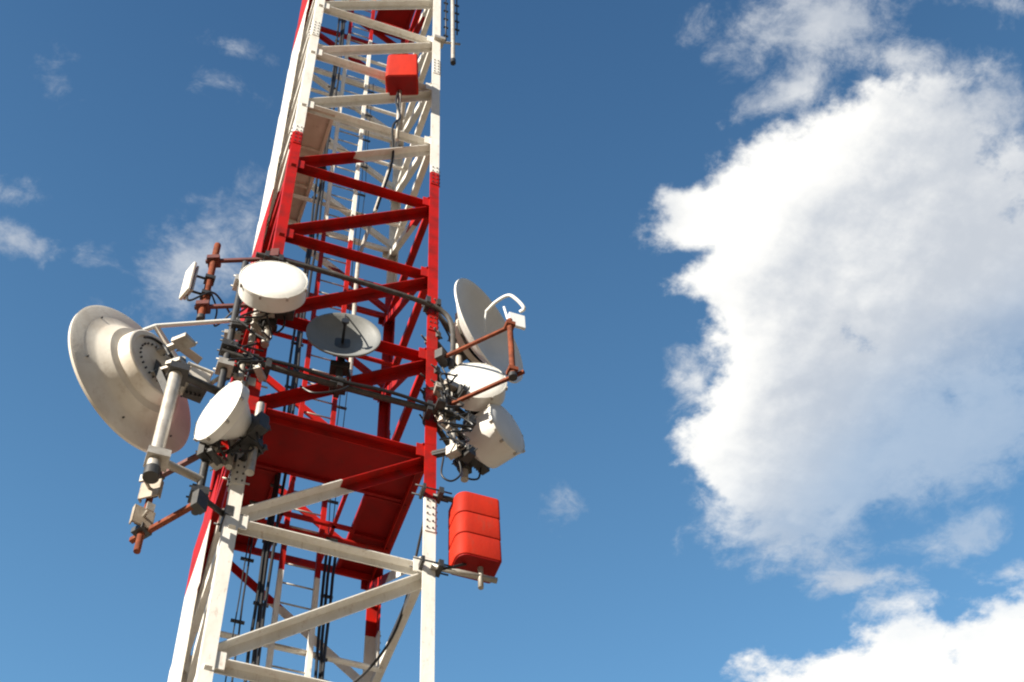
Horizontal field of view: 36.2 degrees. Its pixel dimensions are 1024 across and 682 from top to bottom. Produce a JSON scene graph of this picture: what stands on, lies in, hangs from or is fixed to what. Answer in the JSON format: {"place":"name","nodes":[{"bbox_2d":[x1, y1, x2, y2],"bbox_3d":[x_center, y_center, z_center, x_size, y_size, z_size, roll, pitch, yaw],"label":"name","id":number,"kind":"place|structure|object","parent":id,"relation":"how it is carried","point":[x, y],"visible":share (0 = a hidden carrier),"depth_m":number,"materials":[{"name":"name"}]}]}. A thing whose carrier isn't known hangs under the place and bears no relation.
{"place":"outdoors","nodes":[
{"label":"outdoors","id":0,"kind":"place"},
{"bbox_2d":[0,0,1023,681],"label":"sky","id":1,"kind":"structure","parent":0,"point":[764,259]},
{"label":"foundation slab","id":2,"kind":"structure","parent":0,"visible":0},
{"bbox_2d":[168,0,440,681],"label":"lattice tower","id":3,"kind":"structure","parent":2,"relation":"on","point":[382,472],"depth_m":17.85,"materials":[{"name":"metal"}]},
{"bbox_2d":[186,260,267,531],"bbox_3d":[-2.918,0.498,16.656,0.304,4.450,0.720,-39,-63,22],"label":"mounting pipe","id":4,"kind":"object","parent":3,"relation":"attached to","point":[223,369],"visible":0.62,"depth_m":16.58,"materials":[{"name":"metal"}]},
{"bbox_2d":[68,305,239,483],"bbox_3d":[-3.667,0.372,16.129,0.854,3.414,1.789,-31,-60,18],"label":"dish antenna","id":5,"kind":"object","parent":4,"relation":"attached to","point":[132,376],"visible":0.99,"depth_m":16.03,"materials":[{"name":"beige paint"}]},
{"bbox_2d":[179,356,218,402],"bbox_3d":[-3.361,0.400,16.511,0.519,0.377,0.420,31,-62,-21],"label":"radio cabinet","id":6,"kind":"object","parent":5,"relation":"attached to","point":[189,391],"visible":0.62,"depth_m":16.49,"materials":[{"name":"grey metal"}]},
{"bbox_2d":[129,442,211,553],"bbox_3d":[-3.272,1.505,15.039,0.888,1.210,0.169,-27,-59,16],"label":"outrigger frame","id":7,"kind":"object","parent":4,"relation":"attached to","point":[198,504],"visible":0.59,"depth_m":14.77,"materials":[{"name":"paint"}]},
{"bbox_2d":[129,501,155,528],"bbox_3d":[-3.483,1.647,14.872,0.216,0.240,0.240,29,-61,-20],"label":"clamp","id":8,"kind":"object","parent":7,"relation":"attached to","point":[141,514],"visible":1,"depth_m":14.85,"materials":[{"name":"metal"}]},
{"bbox_2d":[138,474,163,502],"bbox_3d":[-3.531,1.410,15.206,0.216,0.240,0.240,-14,-56,7],"label":"clamp","id":9,"kind":"object","parent":7,"relation":"attached to","point":[147,490],"visible":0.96,"depth_m":15.19,"materials":[{"name":"metal"}]},
{"bbox_2d":[205,437,254,470],"bbox_3d":[-2.823,0.990,15.557,0.528,0.637,0.342,-12,-56,6],"label":"clamp cluster","id":10,"kind":"object","parent":4,"relation":"attached to","point":[217,462],"visible":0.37,"depth_m":15.41,"materials":[{"name":"metal"}]},
{"bbox_2d":[221,341,266,382],"bbox_3d":[-2.895,0.244,16.832,0.555,0.505,0.307,6,-56,-6],"label":"clamp cluster","id":11,"kind":"object","parent":4,"relation":"attached to","point":[240,370],"visible":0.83,"depth_m":16.73,"materials":[{"name":"metal"}]},
{"bbox_2d":[221,309,274,346],"bbox_3d":[-2.921,-0.199,17.429,0.559,0.799,0.386,16,-58,-13],"label":"clamp cluster","id":12,"kind":"object","parent":4,"relation":"attached to","point":[255,323],"visible":0.94,"depth_m":17.26,"materials":[{"name":"metal"}]},
{"bbox_2d":[193,381,270,475],"bbox_3d":[-2.702,0.885,15.625,0.715,1.100,0.727,-35,-61,20],"label":"drum antenna","id":13,"kind":"object","parent":3,"relation":"attached to","point":[226,414],"visible":0.98,"depth_m":15.41,"materials":[{"name":"metal"}]},
{"bbox_2d":[194,242,279,320],"bbox_3d":[-3.240,-0.722,18.547,0.892,1.653,0.200,-2,-55,-1],"label":"outrigger frame","id":14,"kind":"object","parent":3,"relation":"attached to","point":[203,306],"visible":0.66,"depth_m":18.67,"materials":[{"name":"metal"}]},
{"bbox_2d":[179,262,246,326],"bbox_3d":[-3.354,-0.604,18.284,0.759,0.877,0.730,36,-64,-24],"label":"panel antenna","id":15,"kind":"object","parent":14,"relation":"attached to","point":[189,281],"visible":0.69,"depth_m":18.27,"materials":[{"name":"beige paint"}]},
{"bbox_2d":[225,500,257,681],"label":"feeder cable","id":16,"kind":"object","parent":3,"relation":"hanging from","point":[235,620],"visible":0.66,"depth_m":15.89,"materials":[{"name":"rubber"}]},
{"bbox_2d":[238,260,307,347],"bbox_3d":[-2.757,-0.438,17.667,0.784,1.240,0.780,16,-58,-13],"label":"drum antenna","id":17,"kind":"object","parent":3,"relation":"attached to","point":[278,289],"visible":0.88,"depth_m":17.40,"materials":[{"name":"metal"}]},
{"bbox_2d":[243,0,348,681],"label":"feeder cable","id":18,"kind":"object","parent":3,"relation":"hanging from","point":[260,591],"visible":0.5,"depth_m":18.04,"materials":[{"name":"rubber"}]},
{"bbox_2d":[314,536,337,679],"bbox_3d":[-1.848,4.664,13.801,0.143,8.755,0.070,16,-58,-13],"label":"feeder cable","id":19,"kind":"object","parent":3,"relation":"hanging from","point":[322,658],"visible":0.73,"depth_m":16.26,"materials":[{"name":"rubber"}]},
{"bbox_2d":[220,348,460,424],"bbox_3d":[-1.857,0.487,17.142,2.722,0.210,0.215,16,-58,-13],"label":"cross pipe","id":20,"kind":"object","parent":3,"relation":"attached to","point":[427,407],"visible":0.98,"depth_m":17.08,"materials":[{"name":"metal"}]},
{"bbox_2d":[300,313,380,394],"bbox_3d":[-1.899,0.125,17.372,0.831,1.382,0.518,16,-58,-13],"label":"dish antenna","id":21,"kind":"object","parent":20,"relation":"attached to","point":[340,336],"visible":1,"depth_m":17.60,"materials":[{"name":"grey paint"}]},
{"bbox_2d":[328,82,374,532],"bbox_3d":[-2.241,-1.145,22.387,0.140,11.700,0.090,16,-58,-13],"label":"feeder cable","id":22,"kind":"object","parent":3,"relation":"on","point":[330,501],"visible":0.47,"depth_m":22.76,"materials":[{"name":"rubber"}]},
{"bbox_2d":[255,250,455,369],"bbox_3d":[-1.857,-0.375,18.499,2.524,1.207,0.170,16,-58,-13],"label":"cross pipe","id":23,"kind":"object","parent":3,"relation":"attached to","point":[426,303],"visible":0.94,"depth_m":18.87,"materials":[{"name":"metal"}]},
{"bbox_2d":[421,278,525,382],"bbox_3d":[-0.457,-0.149,19.344,1.370,1.500,1.099,6,-56,-6],"label":"dish antenna","id":24,"kind":"object","parent":23,"relation":"attached to","point":[478,315],"visible":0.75,"depth_m":19.56,"materials":[{"name":"beige paint"}]},
{"bbox_2d":[323,522,422,681],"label":"hanging cable","id":25,"kind":"object","parent":3,"relation":"hanging from","point":[391,637],"visible":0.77,"depth_m":15.61,"materials":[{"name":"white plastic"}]},
{"bbox_2d":[349,103,404,375],"bbox_3d":[-1.804,-1.578,22.146,0.256,6.567,1.136,28,-61,-20],"label":"slanting conduit","id":26,"kind":"object","parent":3,"relation":"attached to","point":[357,269],"visible":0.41,"depth_m":22.54,"materials":[{"name":"metal"}]},
{"bbox_2d":[376,54,418,208],"bbox_3d":[-1.646,-3.125,22.894,0.519,3.576,0.770,4,-56,-5],"label":"equipment housing","id":27,"kind":"object","parent":3,"relation":"attached to","point":[401,77],"visible":0.97,"depth_m":23.62,"materials":[{"name":"red paint"}]},
{"bbox_2d":[423,367,469,419],"bbox_3d":[-0.740,0.602,17.691,0.500,0.684,0.340,16,-58,-13],"label":"clamp cluster","id":28,"kind":"object","parent":3,"relation":"attached to","point":[446,387],"visible":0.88,"depth_m":17.74,"materials":[{"name":"metal"}]},
{"bbox_2d":[434,0,459,65],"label":"stick antenna","id":29,"kind":"object","parent":3,"relation":"attached to","point":[443,41],"visible":1,"depth_m":26.33,"materials":[{"name":"metal"}]},
{"bbox_2d":[431,398,477,463],"bbox_3d":[-0.640,1.017,17.122,0.502,0.832,0.403,16,-58,-13],"label":"clamp cluster","id":30,"kind":"object","parent":3,"relation":"attached to","point":[455,448],"visible":1,"depth_m":17.03,"materials":[{"name":"metal"}]},
{"bbox_2d":[440,456,461,481],"bbox_3d":[-0.650,1.308,16.732,0.233,0.607,0.029,5,-56,-6],"label":"loop cable","id":31,"kind":"object","parent":30,"relation":"hanging from","point":[441,469],"visible":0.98,"depth_m":16.62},
{"bbox_2d":[409,483,501,589],"bbox_3d":[-0.582,1.974,15.863,0.895,1.386,0.330,16,-58,-13],"label":"equipment housing","id":32,"kind":"object","parent":3,"relation":"attached to","point":[474,542],"visible":1,"depth_m":15.74,"materials":[{"name":"red paint"}]},
{"bbox_2d":[419,363,507,417],"bbox_3d":[-0.607,0.614,18.223,1.017,1.100,0.679,16,-58,-13],"label":"drum antenna","id":33,"kind":"object","parent":3,"relation":"attached to","point":[475,376],"visible":0.52,"depth_m":18.07,"materials":[{"name":"metal"}]},
{"bbox_2d":[419,383,524,482],"bbox_3d":[-0.467,0.975,17.886,0.807,0.900,1.204,-25,-58,14],"label":"drum antenna","id":34,"kind":"object","parent":3,"relation":"attached to","point":[495,436],"visible":0.74,"depth_m":17.75,"materials":[{"name":"metal"}]},
{"bbox_2d":[435,318,524,411],"bbox_3d":[-0.365,0.288,17.861,1.067,1.140,0.232,-25,-58,14],"label":"outrigger frame","id":35,"kind":"object","parent":3,"relation":"attached to","point":[442,356],"visible":0.89,"depth_m":17.78,"materials":[{"name":"metal"}]}
]}

